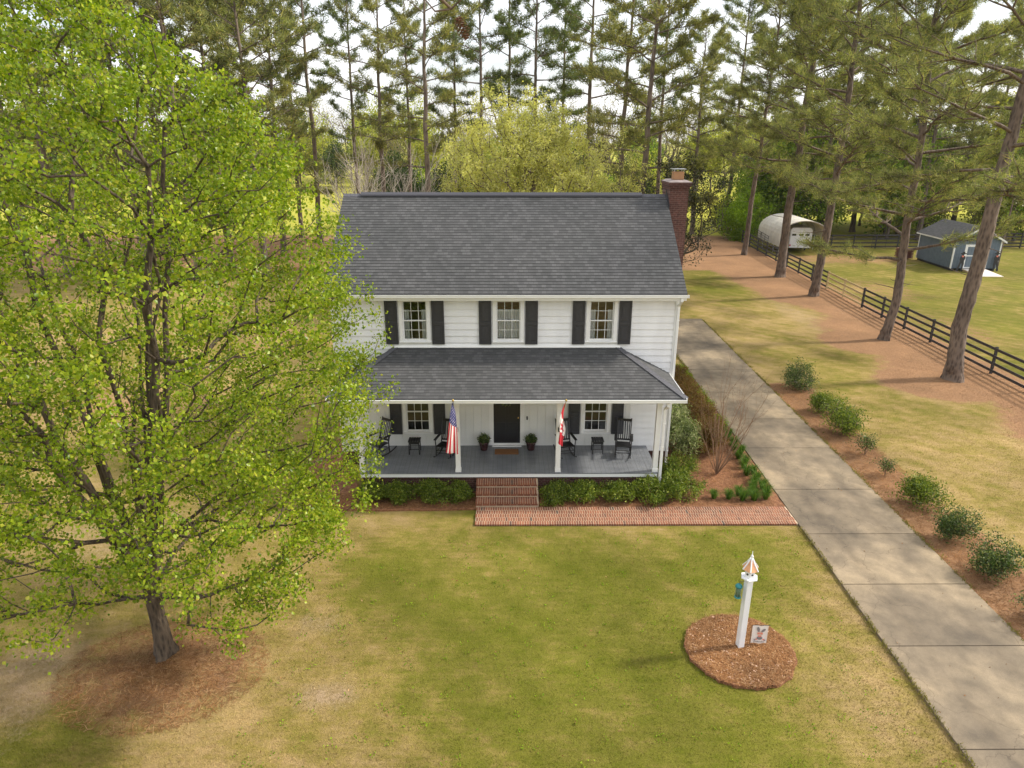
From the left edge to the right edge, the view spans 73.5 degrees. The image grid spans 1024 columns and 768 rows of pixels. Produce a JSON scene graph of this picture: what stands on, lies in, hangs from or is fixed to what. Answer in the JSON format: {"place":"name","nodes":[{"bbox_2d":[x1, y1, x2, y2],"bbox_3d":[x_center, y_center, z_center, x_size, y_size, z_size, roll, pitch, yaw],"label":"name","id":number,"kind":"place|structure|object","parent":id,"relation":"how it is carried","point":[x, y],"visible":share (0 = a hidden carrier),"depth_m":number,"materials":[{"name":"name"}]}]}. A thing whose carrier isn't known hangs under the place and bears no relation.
{"place":"outdoors","nodes":[
{"label":"outdoors","id":0,"kind":"place"},
{"bbox_2d":[0,143,1023,767],"bbox_3d":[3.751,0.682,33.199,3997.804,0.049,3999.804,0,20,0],"label":"ground","id":1,"kind":"structure","parent":0,"point":[738,301],"depth_m":18.47,"materials":[{"name":"plant"}]},
{"bbox_2d":[0,0,124,277],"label":"pine tree","id":2,"kind":"object","parent":1,"relation":"on","point":[37,135],"visible":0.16,"depth_m":57.42,"materials":[{"name":"plant"}]},
{"bbox_2d":[0,0,150,260],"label":"pine tree","id":3,"kind":"object","parent":1,"relation":"on","point":[17,128],"visible":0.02,"depth_m":63.63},
{"bbox_2d":[14,0,229,279],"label":"pine tree","id":4,"kind":"object","parent":1,"relation":"on","point":[108,56],"visible":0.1,"depth_m":54.80,"materials":[{"name":"plant"}]},
{"bbox_2d":[63,0,263,286],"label":"pine tree","id":5,"kind":"object","parent":1,"relation":"on","point":[194,38],"visible":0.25,"depth_m":50.92,"materials":[{"name":"plant"}]},
{"bbox_2d":[0,0,400,674],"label":"pear tree","id":6,"kind":"object","parent":1,"relation":"on","point":[140,556],"visible":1,"depth_m":12.62,"materials":[{"name":"green plant"}]},
{"bbox_2d":[116,0,288,267],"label":"pine tree","id":7,"kind":"object","parent":1,"relation":"on","point":[201,68],"visible":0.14,"depth_m":60.23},
{"bbox_2d":[182,3,294,236],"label":"pine tree","id":8,"kind":"object","parent":1,"relation":"on","point":[246,53],"visible":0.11,"depth_m":76.25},
{"bbox_2d":[176,0,337,276],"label":"pine tree","id":9,"kind":"object","parent":1,"relation":"on","point":[269,70],"visible":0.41,"depth_m":55.95,"materials":[{"name":"plant"}]},
{"bbox_2d":[200,0,337,252],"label":"pine tree","id":10,"kind":"object","parent":1,"relation":"on","point":[285,89],"visible":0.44,"depth_m":69.35,"materials":[{"name":"plant"}]},
{"bbox_2d":[250,1,320,237],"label":"pine tree","id":11,"kind":"object","parent":1,"relation":"on","point":[295,80],"visible":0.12,"depth_m":80.02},
{"bbox_2d":[254,0,355,242],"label":"pine tree","id":12,"kind":"object","parent":1,"relation":"on","point":[343,35],"visible":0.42,"depth_m":75.85,"materials":[{"name":"plant"}]},
{"bbox_2d":[297,111,345,178],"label":"woodland tree","id":13,"kind":"object","parent":1,"relation":"on","point":[309,150],"visible":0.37,"depth_m":166.33,"materials":[{"name":"plant"}]},
{"bbox_2d":[317,138,352,189],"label":"woodland tree","id":14,"kind":"object","parent":1,"relation":"on","point":[331,155],"visible":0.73,"depth_m":162.54,"materials":[{"name":"plant"}]},
{"bbox_2d":[318,0,382,193],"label":"pine tree","id":15,"kind":"object","parent":1,"relation":"on","point":[341,22],"visible":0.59,"depth_m":81.64,"materials":[{"name":"plant"}]},
{"bbox_2d":[346,109,388,185],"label":"woodland tree","id":16,"kind":"object","parent":1,"relation":"on","point":[367,147],"visible":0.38,"depth_m":173.00,"materials":[{"name":"plant"}]},
{"bbox_2d":[319,0,426,191],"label":"pine tree","id":17,"kind":"object","parent":1,"relation":"on","point":[369,5],"visible":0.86,"depth_m":72.76,"materials":[{"name":"plant"}]},
{"bbox_2d":[303,131,465,244],"bbox_3d":[-8.616,-11.654,48.824,11.795,12.817,11.292,0,20,0],"label":"bare tree","id":18,"kind":"object","parent":1,"relation":"on","point":[359,180],"visible":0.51,"depth_m":48.81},
{"bbox_2d":[306,423,475,511],"bbox_3d":[-4.536,2.468,28.105,6.546,0.060,10.712,0,20,0],"label":"mulch bed","id":19,"kind":"object","parent":1,"relation":"on","point":[353,485],"visible":0.19,"depth_m":23.67,"materials":[{"name":"brown wood"}]},
{"bbox_2d":[354,478,387,502],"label":"azalea shrub","id":20,"kind":"object","parent":19,"relation":"on","point":[379,491],"visible":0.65,"depth_m":23.47,"materials":[{"name":"green plant"}]},
{"bbox_2d":[382,477,418,506],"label":"azalea shrub","id":21,"kind":"object","parent":19,"relation":"on","point":[400,491],"visible":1,"depth_m":23.51,"materials":[{"name":"green plant"}]},
{"bbox_2d":[412,477,453,506],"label":"azalea shrub","id":22,"kind":"object","parent":19,"relation":"on","point":[427,491],"visible":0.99,"depth_m":23.52,"materials":[{"name":"green plant"}]},
{"bbox_2d":[438,479,475,503],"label":"azalea shrub","id":23,"kind":"object","parent":19,"relation":"on","point":[462,492],"visible":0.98,"depth_m":23.55,"materials":[{"name":"green plant"}]},
{"bbox_2d":[370,147,420,191],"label":"young tree","id":24,"kind":"object","parent":1,"relation":"on","point":[394,159],"visible":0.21,"depth_m":107.82,"materials":[{"name":"plant"}]},
{"bbox_2d":[376,0,437,191],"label":"pine tree","id":25,"kind":"object","parent":1,"relation":"on","point":[405,52],"visible":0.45,"depth_m":83.73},
{"bbox_2d":[386,161,433,191],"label":"young tree","id":26,"kind":"object","parent":1,"relation":"on","point":[404,170],"visible":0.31,"depth_m":101.10,"materials":[{"name":"plant"}]},
{"bbox_2d":[389,86,431,176],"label":"woodland tree","id":27,"kind":"object","parent":1,"relation":"on","point":[400,129],"visible":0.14,"depth_m":191.40,"materials":[{"name":"plant"}]},
{"bbox_2d":[362,0,482,191],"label":"pine tree","id":28,"kind":"object","parent":1,"relation":"on","point":[446,29],"visible":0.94,"depth_m":60.07,"materials":[{"name":"plant"}]},
{"bbox_2d":[407,109,453,172],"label":"woodland tree","id":29,"kind":"object","parent":1,"relation":"on","point":[419,150],"visible":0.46,"depth_m":161.13,"materials":[{"name":"plant"}]},
{"bbox_2d":[418,157,473,191],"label":"young tree","id":30,"kind":"object","parent":1,"relation":"on","point":[437,178],"visible":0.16,"depth_m":96.87,"materials":[{"name":"plant"}]},
{"bbox_2d":[427,0,492,190],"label":"pine tree","id":31,"kind":"object","parent":1,"relation":"on","point":[440,89],"visible":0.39,"depth_m":80.81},
{"bbox_2d":[433,0,529,191],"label":"pine tree","id":32,"kind":"object","parent":1,"relation":"on","point":[484,6],"visible":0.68,"depth_m":74.05,"materials":[{"name":"plant"}]},
{"bbox_2d":[321,168,692,491],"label":"house","id":33,"kind":"structure","parent":1,"relation":"on","point":[533,311],"depth_m":24.65,"materials":[{"name":"white paint"}]},
{"bbox_2d":[366,416,396,457],"bbox_3d":[-4.859,1.969,25.192,0.680,1.271,1.155,13,23,32],"label":"rocking chair","id":34,"kind":"object","parent":33,"relation":"on","point":[382,444],"visible":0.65,"depth_m":25.30,"materials":[{"name":"black wood"}]},
{"bbox_2d":[398,301,431,342],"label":"window","id":35,"kind":"structure","parent":33,"relation":"in","point":[414,316],"depth_m":24.65,"materials":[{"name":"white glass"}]},
{"bbox_2d":[402,404,433,433],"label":"window","id":36,"kind":"structure","parent":33,"relation":"in","point":[417,418],"depth_m":25.90,"materials":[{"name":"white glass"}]},
{"bbox_2d":[446,399,458,453],"bbox_3d":[-1.902,1.323,22.823,0.376,2.136,1.048,4,20,10],"label":"flag","id":37,"kind":"object","parent":33,"relation":"attached to","point":[452,444],"visible":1,"depth_m":22.59,"materials":[{"name":"fabric"}]},
{"bbox_2d":[494,404,519,442],"bbox_3d":[-0.192,1.232,25.718,0.990,2.140,0.100,0,20,0],"label":"door","id":38,"kind":"structure","parent":33,"relation":"in","point":[506,419],"depth_m":25.81,"materials":[{"name":"wood"}]},
{"bbox_2d":[492,301,523,342],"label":"window","id":39,"kind":"structure","parent":33,"relation":"in","point":[508,316],"depth_m":24.63,"materials":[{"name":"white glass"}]},
{"bbox_2d":[580,404,610,433],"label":"window","id":40,"kind":"structure","parent":33,"relation":"in","point":[595,418],"depth_m":25.95,"materials":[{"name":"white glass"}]},
{"bbox_2d":[585,301,618,342],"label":"window","id":41,"kind":"structure","parent":33,"relation":"in","point":[601,316],"depth_m":24.70,"materials":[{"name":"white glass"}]},
{"bbox_2d":[614,417,632,458],"bbox_3d":[4.101,1.993,25.174,0.680,1.271,1.155,3,20,9],"label":"rocking chair","id":42,"kind":"object","parent":33,"relation":"on","point":[622,443],"visible":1,"depth_m":25.37,"materials":[{"name":"black wood"}]},
{"bbox_2d":[476,478,538,506],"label":"brick steps","id":43,"kind":"structure","parent":1,"relation":"on","point":[506,492],"depth_m":23.52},
{"bbox_2d":[473,0,543,184],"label":"pine tree","id":44,"kind":"object","parent":1,"relation":"on","point":[498,17],"visible":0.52,"depth_m":77.28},
{"bbox_2d":[434,76,611,191],"bbox_3d":[0.950,-13.074,48.225,12.431,15.929,11.271,0,20,0],"label":"budding tree","id":45,"kind":"object","parent":1,"relation":"on","point":[542,151],"visible":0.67,"depth_m":46.12,"materials":[{"name":"plant"}]},
{"bbox_2d":[485,0,586,190],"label":"pine tree","id":46,"kind":"object","parent":1,"relation":"on","point":[547,35],"visible":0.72,"depth_m":72.05,"materials":[{"name":"plant"}]},
{"bbox_2d":[49,383,1023,737],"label":"pine straw","id":47,"kind":"object","parent":1,"relation":"on","point":[163,673],"visible":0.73,"depth_m":16.29,"materials":[{"name":"plant"}]},
{"bbox_2d":[534,0,591,185],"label":"pine tree","id":48,"kind":"object","parent":1,"relation":"on","point":[571,51],"visible":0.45,"depth_m":79.83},
{"bbox_2d":[536,0,644,189],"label":"pine tree","id":49,"kind":"object","parent":1,"relation":"on","point":[554,29],"visible":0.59,"depth_m":70.08,"materials":[{"name":"plant"}]},
{"bbox_2d":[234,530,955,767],"bbox_3d":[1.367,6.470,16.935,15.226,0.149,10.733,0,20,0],"label":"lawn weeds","id":50,"kind":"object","parent":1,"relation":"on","point":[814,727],"visible":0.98,"depth_m":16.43,"materials":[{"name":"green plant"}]},
{"bbox_2d":[556,125,649,192],"bbox_3d":[6.303,-12.191,50.385,7.674,12.829,7.493,0,20,0],"label":"budding tree","id":51,"kind":"object","parent":1,"relation":"on","point":[609,185],"visible":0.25,"depth_m":49.58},
{"bbox_2d":[565,0,685,190],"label":"pine tree","id":52,"kind":"object","parent":1,"relation":"on","point":[638,115],"visible":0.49,"depth_m":63.55,"materials":[{"name":"plant"}]},
{"bbox_2d":[612,126,668,177],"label":"woodland tree","id":53,"kind":"object","parent":1,"relation":"on","point":[651,148],"visible":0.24,"depth_m":162.15,"materials":[{"name":"plant"}]},
{"bbox_2d":[571,0,726,206],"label":"pine tree","id":54,"kind":"object","parent":1,"relation":"on","point":[614,37],"visible":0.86,"depth_m":56.12,"materials":[{"name":"plant"}]},
{"bbox_2d":[538,378,784,506],"bbox_3d":[5.187,1.926,29.670,8.677,0.060,13.533,0,20,0],"label":"mulch bed","id":55,"kind":"object","parent":1,"relation":"on","point":[776,500],"visible":0.26,"depth_m":24.18,"materials":[{"name":"brown wood"}]},
{"bbox_2d":[537,477,572,506],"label":"azalea shrub","id":56,"kind":"object","parent":55,"relation":"on","point":[551,491],"visible":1,"depth_m":23.50,"materials":[{"name":"green plant"}]},
{"bbox_2d":[332,440,796,687],"bbox_3d":[1.442,4.592,22.012,15.361,0.091,13.854,0,20,0],"label":"pine straw","id":57,"kind":"object","parent":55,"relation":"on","point":[716,622],"visible":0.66,"depth_m":16.87,"materials":[{"name":"plant"}]},
{"bbox_2d":[562,477,601,504],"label":"azalea shrub","id":58,"kind":"object","parent":55,"relation":"on","point":[580,490],"visible":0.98,"depth_m":23.54,"materials":[{"name":"green plant"}]},
{"bbox_2d":[589,478,636,503],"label":"azalea shrub","id":59,"kind":"object","parent":55,"relation":"on","point":[615,490],"visible":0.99,"depth_m":23.46,"materials":[{"name":"green plant"}]},
{"bbox_2d":[624,473,669,507],"bbox_3d":[4.758,3.680,23.719,1.441,1.086,1.747,-18,27,-42],"label":"azalea shrub","id":60,"kind":"object","parent":55,"relation":"on","point":[651,486],"visible":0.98,"depth_m":23.55,"materials":[{"name":"green plant"}]},
{"bbox_2d":[657,451,701,476],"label":"azalea shrub","id":61,"kind":"object","parent":55,"relation":"on","point":[673,463],"visible":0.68,"depth_m":25.02,"materials":[{"name":"green plant"}]},
{"bbox_2d":[659,468,710,503],"bbox_3d":[5.791,3.559,23.842,2.141,1.150,1.857,0,20,0],"label":"azalea shrub","id":62,"kind":"object","parent":55,"relation":"on","point":[676,482],"visible":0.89,"depth_m":23.68,"materials":[{"name":"green plant"}]},
{"bbox_2d":[668,403,702,455],"bbox_3d":[6.470,1.742,26.930,2.510,2.536,2.173,0,20,0],"label":"variegated shrub","id":63,"kind":"object","parent":55,"relation":"on","point":[684,434],"visible":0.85,"depth_m":26.76,"materials":[{"name":"green plant"}]},
{"bbox_2d":[682,394,721,426],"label":"bronze shrub","id":64,"kind":"object","parent":55,"relation":"on","point":[710,411],"visible":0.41,"depth_m":28.92,"materials":[{"name":"brown plant"}]},
{"bbox_2d":[693,413,729,455],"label":"bronze shrub","id":65,"kind":"object","parent":55,"relation":"on","point":[709,439],"visible":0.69,"depth_m":27.00,"materials":[{"name":"brown plant"}]},
{"bbox_2d":[681,332,791,473],"bbox_3d":[8.026,0.815,24.738,3.133,5.407,2.853,-18,26,-40],"label":"crape myrtle","id":66,"kind":"object","parent":55,"relation":"on","point":[717,470],"visible":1,"depth_m":25.07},
{"bbox_2d":[632,0,703,193],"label":"pine tree","id":67,"kind":"object","parent":1,"relation":"on","point":[659,84],"visible":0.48,"depth_m":76.50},
{"bbox_2d":[627,148,735,266],"bbox_3d":[14.251,-14.844,60.060,11.064,11.334,7.125,0,20,0],"label":"magnolia tree","id":68,"kind":"object","parent":1,"relation":"on","point":[696,175],"visible":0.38,"depth_m":59.23,"materials":[{"name":"green plant"}]},
{"bbox_2d":[656,7,752,233],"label":"pine tree","id":69,"kind":"object","parent":1,"relation":"on","point":[713,48],"visible":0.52,"depth_m":84.85,"materials":[{"name":"plant"}]},
{"bbox_2d":[680,105,733,189],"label":"woodland tree","id":70,"kind":"object","parent":1,"relation":"on","point":[693,147],"visible":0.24,"depth_m":161.19,"materials":[{"name":"plant"}]},
{"bbox_2d":[684,614,797,690],"bbox_3d":[5.563,6.518,16.795,2.637,0.090,2.574,0,20,0],"label":"mulch bed","id":71,"kind":"object","parent":1,"relation":"on","point":[719,680],"visible":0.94,"depth_m":16.42,"materials":[{"name":"brown wood"}]},
{"bbox_2d":[735,552,758,647],"bbox_3d":[5.601,5.194,16.412,0.420,2.780,0.369,-4,20,-12],"label":"birdhouse","id":72,"kind":"object","parent":71,"relation":"on","point":[750,568],"visible":1,"depth_m":16.31,"materials":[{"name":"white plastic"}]},
{"bbox_2d":[719,180,769,234],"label":"woodland tree","id":73,"kind":"object","parent":1,"relation":"on","point":[739,189],"visible":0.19,"depth_m":88.94,"materials":[{"name":"plant"}]},
{"bbox_2d":[705,0,788,197],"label":"pine tree","id":74,"kind":"object","parent":1,"relation":"on","point":[751,15],"visible":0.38,"depth_m":88.33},
{"bbox_2d":[714,186,779,240],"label":"green bush","id":75,"kind":"object","parent":1,"relation":"on","point":[736,219],"visible":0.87,"depth_m":83.77,"materials":[{"name":"green plant"}]},
{"bbox_2d":[716,157,780,217],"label":"woodland tree","id":76,"kind":"object","parent":1,"relation":"on","point":[745,178],"visible":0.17,"depth_m":91.02,"materials":[{"name":"plant"}]},
{"bbox_2d":[695,0,853,254],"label":"pine tree","id":77,"kind":"object","parent":1,"relation":"on","point":[718,105],"visible":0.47,"depth_m":69.47,"materials":[{"name":"green plant"}]},
{"bbox_2d":[741,230,827,286],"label":"board fence","id":78,"kind":"object","parent":1,"relation":"on","point":[788,254],"visible":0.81,"depth_m":66.71,"materials":[{"name":"black paint"}]},
{"bbox_2d":[758,213,823,251],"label":"carport","id":79,"kind":"object","parent":1,"relation":"on","point":[770,226],"visible":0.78,"depth_m":76.66,"materials":[{"name":"metal"}]},
{"bbox_2d":[749,123,835,218],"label":"woodland tree","id":80,"kind":"object","parent":1,"relation":"on","point":[774,193],"visible":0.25,"depth_m":88.52,"materials":[{"name":"plant"}]},
{"bbox_2d":[788,223,812,249],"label":"horse trailer","id":81,"kind":"object","parent":1,"relation":"on","point":[795,228],"visible":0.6,"depth_m":74.82,"materials":[{"name":"white metal"}]},
{"bbox_2d":[780,355,821,393],"bbox_3d":[14.389,-0.411,34.066,2.047,1.964,2.632,6,21,16],"label":"driveway shrub","id":82,"kind":"object","parent":1,"relation":"on","point":[794,373],"visible":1,"depth_m":33.96,"materials":[{"name":"green plant"}]},
{"bbox_2d":[699,0,912,277],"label":"pine tree","id":83,"kind":"object","parent":1,"relation":"on","point":[790,49],"visible":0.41,"depth_m":57.36,"materials":[{"name":"green plant"}]},
{"bbox_2d":[756,12,862,163],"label":"pine tree","id":84,"kind":"object","parent":1,"relation":"on","point":[806,130],"visible":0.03,"depth_m":93.14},
{"bbox_2d":[806,387,846,414],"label":"driveway shrub","id":85,"kind":"object","parent":1,"relation":"on","point":[816,401],"visible":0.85,"depth_m":31.12,"materials":[{"name":"green plant"}]},
{"bbox_2d":[794,158,866,236],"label":"woodland tree","id":86,"kind":"object","parent":1,"relation":"on","point":[838,213],"visible":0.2,"depth_m":86.75,"materials":[{"name":"plant"}]},
{"bbox_2d":[770,0,892,222],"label":"pine tree","id":87,"kind":"object","parent":1,"relation":"on","point":[871,100],"visible":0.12,"depth_m":83.57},
{"bbox_2d":[819,389,872,437],"bbox_3d":[13.925,1.335,29.152,2.244,2.074,2.451,-14,24,-35],"label":"driveway shrub","id":88,"kind":"object","parent":1,"relation":"on","point":[850,421],"visible":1,"depth_m":28.89,"materials":[{"name":"green plant"}]},
{"bbox_2d":[826,271,865,306],"bbox_3d":[26.275,-7.487,54.218,0.160,1.660,6.763,1,20,2],"label":"board fence","id":89,"kind":"object","parent":1,"relation":"on","point":[844,287],"visible":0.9,"depth_m":54.08,"materials":[{"name":"brown wood"}]},
{"bbox_2d":[676,319,1023,767],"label":"edge grass","id":90,"kind":"structure","parent":1,"relation":"on","point":[868,622],"depth_m":19.60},
{"bbox_2d":[733,0,974,296],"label":"pine tree","id":91,"kind":"object","parent":1,"relation":"on","point":[816,116],"visible":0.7,"depth_m":48.59,"materials":[{"name":"green plant"}]},
{"bbox_2d":[808,234,919,248],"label":"board fence","id":92,"kind":"object","parent":1,"relation":"on","point":[875,239],"visible":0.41,"depth_m":78.61,"materials":[{"name":"black paint"}]},
{"bbox_2d":[813,0,925,231],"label":"pine tree","id":93,"kind":"object","parent":1,"relation":"on","point":[854,216],"visible":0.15,"depth_m":85.73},
{"bbox_2d":[846,118,960,237],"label":"woodland tree","id":94,"kind":"object","parent":1,"relation":"on","point":[880,227],"visible":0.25,"depth_m":83.59,"materials":[{"name":"plant"}]},
{"bbox_2d":[792,0,1023,340],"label":"pine tree","id":95,"kind":"object","parent":1,"relation":"on","point":[850,187],"visible":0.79,"depth_m":38.19,"materials":[{"name":"green plant"}]},
{"bbox_2d":[817,0,1023,382],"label":"pine tree","id":96,"kind":"object","parent":1,"relation":"on","point":[1010,122],"visible":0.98,"depth_m":31.56,"materials":[{"name":"green plant"}]},
{"bbox_2d":[887,469,956,514],"bbox_3d":[13.952,3.669,23.134,1.805,1.393,1.937,-7,21,-19],"label":"driveway shrub","id":97,"kind":"object","parent":1,"relation":"on","point":[918,489],"visible":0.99,"depth_m":23.12,"materials":[{"name":"green plant"}]},
{"bbox_2d":[873,0,1001,240],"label":"pine tree","id":98,"kind":"object","parent":1,"relation":"on","point":[963,22],"visible":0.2,"depth_m":79.28,"materials":[{"name":"plant"}]},
{"bbox_2d":[861,288,1023,387],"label":"board fence","id":99,"kind":"object","parent":1,"relation":"on","point":[994,355],"visible":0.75,"depth_m":40.86,"materials":[{"name":"black paint"}]},
{"bbox_2d":[927,501,986,544],"bbox_3d":[13.853,4.297,21.298,1.550,1.446,1.497,16,25,38],"label":"driveway shrub","id":100,"kind":"object","parent":1,"relation":"on","point":[952,524],"visible":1,"depth_m":21.11,"materials":[{"name":"green plant"}]},
{"bbox_2d":[916,219,1007,270],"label":"shed","id":101,"kind":"structure","parent":1,"relation":"on","point":[948,258],"depth_m":66.46,"materials":[{"name":"blue"}]},
{"bbox_2d":[922,16,1023,220],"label":"pine tree","id":102,"kind":"object","parent":1,"relation":"on","point":[957,128],"visible":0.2,"depth_m":88.93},
{"bbox_2d":[936,0,1023,221],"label":"pine tree","id":103,"kind":"object","parent":1,"relation":"on","point":[1018,7],"visible":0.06,"depth_m":95.10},
{"bbox_2d":[946,18,1023,232],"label":"pine tree","id":104,"kind":"object","parent":1,"relation":"on","point":[1003,97],"visible":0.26,"depth_m":83.64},
{"bbox_2d":[959,178,1023,237],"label":"woodland tree","id":105,"kind":"object","parent":1,"relation":"on","point":[1000,213],"visible":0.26,"depth_m":83.89,"materials":[{"name":"plant"}]},
{"bbox_2d":[960,526,1023,585],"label":"driveway shrub","id":106,"kind":"object","parent":1,"relation":"on","point":[990,561],"visible":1,"depth_m":19.35,"materials":[{"name":"green plant"}]},
{"bbox_2d":[969,146,1023,241],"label":"woodland tree","id":107,"kind":"object","parent":1,"relation":"on","point":[1020,230],"visible":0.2,"depth_m":82.46,"materials":[{"name":"plant"}]},
{"bbox_2d":[1,0,1023,142],"label":"sky","id":108,"kind":"structure","parent":0,"point":[992,11],"materials":[{"name":"white"}]},
{"bbox_2d":[475,506,797,525],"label":"brick path","id":109,"kind":"structure","parent":0,"point":[600,516],"depth_m":22.66,"materials":[{"name":"brick"}]},
{"bbox_2d":[676,319,1023,767],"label":"driveway","id":110,"kind":"structure","parent":0,"point":[948,637],"depth_m":19.67,"materials":[{"name":"concrete"}]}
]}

